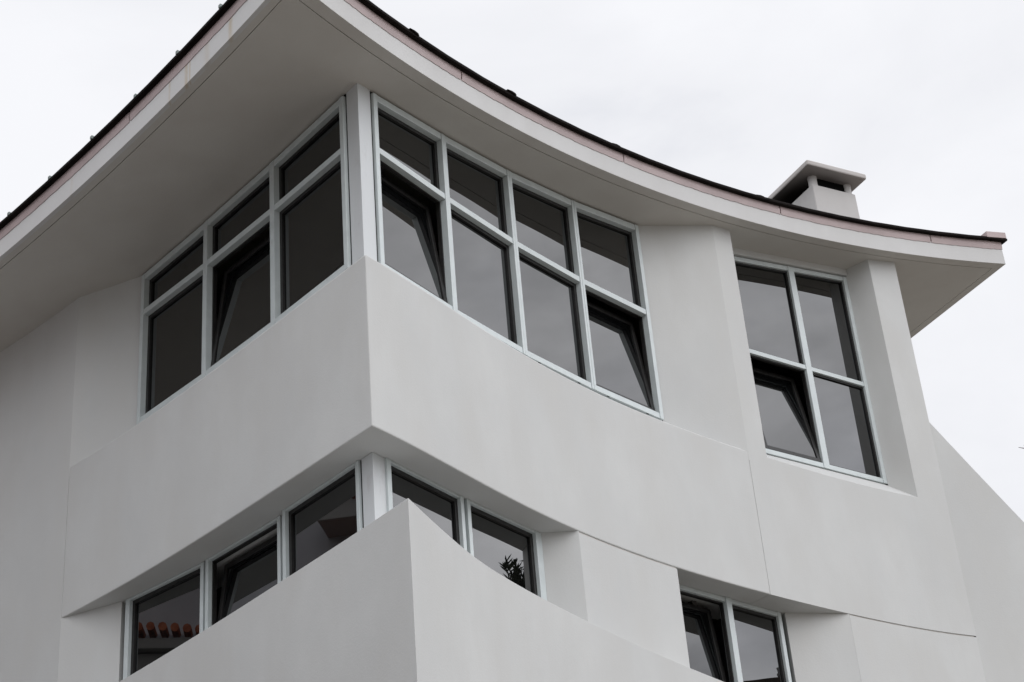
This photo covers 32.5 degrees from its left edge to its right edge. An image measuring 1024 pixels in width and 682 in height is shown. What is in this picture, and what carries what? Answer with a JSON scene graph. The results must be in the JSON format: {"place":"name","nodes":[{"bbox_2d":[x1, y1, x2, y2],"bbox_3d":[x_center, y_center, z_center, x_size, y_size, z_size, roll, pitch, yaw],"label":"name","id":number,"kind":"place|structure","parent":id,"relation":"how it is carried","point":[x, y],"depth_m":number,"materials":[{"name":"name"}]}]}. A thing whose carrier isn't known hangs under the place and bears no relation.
{"place":"outdoors","nodes":[
{"label":"outdoors","id":0,"kind":"place"},
{"bbox_2d":[0,0,1023,681],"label":"house","id":1,"kind":"structure","parent":0,"point":[354,340],"depth_m":16.20,"materials":[{"name":"white paint"}]},
{"bbox_2d":[123,562,204,678],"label":"window","id":2,"kind":"structure","parent":1,"relation":"in","point":[166,615],"depth_m":15.32,"materials":[{"name":"glass"}]},
{"bbox_2d":[136,222,204,424],"bbox_3d":[-3.215,-0.165,16.800,0.105,1.732,1.119,22,-39,-38],"label":"window","id":3,"kind":"structure","parent":1,"relation":"in","point":[171,339],"depth_m":16.87,"materials":[{"name":"glass"}]},
{"bbox_2d":[203,163,272,377],"bbox_3d":[-2.398,-0.619,16.176,0.308,1.770,1.169,21,-39,-37],"label":"window","id":4,"kind":"structure","parent":1,"relation":"in","point":[245,312],"depth_m":16.25,"materials":[{"name":"glass"}]},
{"bbox_2d":[205,515,282,629],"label":"window","id":5,"kind":"structure","parent":1,"relation":"in","point":[256,571],"depth_m":14.78,"materials":[{"name":"glass"}]},
{"bbox_2d":[271,94,351,324],"bbox_3d":[-1.742,-1.158,15.413,0.105,1.841,1.161,19,-38,-36],"label":"window","id":6,"kind":"structure","parent":1,"relation":"in","point":[312,243],"depth_m":15.46,"materials":[{"name":"glass"}]},
{"bbox_2d":[282,460,362,579],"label":"window","id":7,"kind":"structure","parent":1,"relation":"in","point":[328,515],"depth_m":13.92,"materials":[{"name":"glass"}]},
{"bbox_2d":[371,93,455,310],"bbox_3d":[-0.981,-1.212,15.540,0.308,1.946,1.073,-23,-34,28],"label":"window","id":8,"kind":"structure","parent":1,"relation":"in","point":[411,150],"depth_m":15.59,"materials":[{"name":"glass"}]},
{"bbox_2d":[385,458,466,550],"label":"window","id":9,"kind":"structure","parent":1,"relation":"in","point":[443,506],"depth_m":14.03,"materials":[{"name":"glass"}]},
{"bbox_2d":[444,135,525,354],"bbox_3d":[-0.301,-0.930,16.252,0.105,2.066,1.013,-24,-35,30],"label":"window","id":10,"kind":"structure","parent":1,"relation":"in","point":[483,245],"depth_m":16.31,"materials":[{"name":"glass"}]},
{"bbox_2d":[464,499,546,600],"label":"window","id":11,"kind":"structure","parent":1,"relation":"in","point":[508,547],"depth_m":14.71,"materials":[{"name":"glass"}]},
{"bbox_2d":[509,171,593,389],"bbox_3d":[0.334,-0.646,16.996,0.105,2.224,1.009,-27,-36,33],"label":"window","id":12,"kind":"structure","parent":1,"relation":"in","point":[556,337],"depth_m":17.03,"materials":[{"name":"glass"}]},
{"bbox_2d":[573,201,663,420],"bbox_3d":[0.944,-0.336,17.755,0.308,2.353,1.074,-29,-38,36],"label":"window","id":13,"kind":"structure","parent":1,"relation":"in","point":[610,252],"depth_m":17.77,"materials":[{"name":"glass"}]},
{"bbox_2d":[679,584,791,681],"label":"window","id":14,"kind":"structure","parent":1,"relation":"in","point":[754,637],"depth_m":16.71,"materials":[{"name":"glass"}]},
{"bbox_2d":[734,256,887,484],"bbox_3d":[3.071,0.253,19.410,2.013,2.664,0.329,15,-36,-31],"label":"window","id":15,"kind":"structure","parent":1,"relation":"in","point":[802,321],"depth_m":19.37,"materials":[{"name":"glass"}]},
{"bbox_2d":[0,0,1023,521],"label":"sky","id":16,"kind":"structure","parent":0,"point":[922,99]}
]}

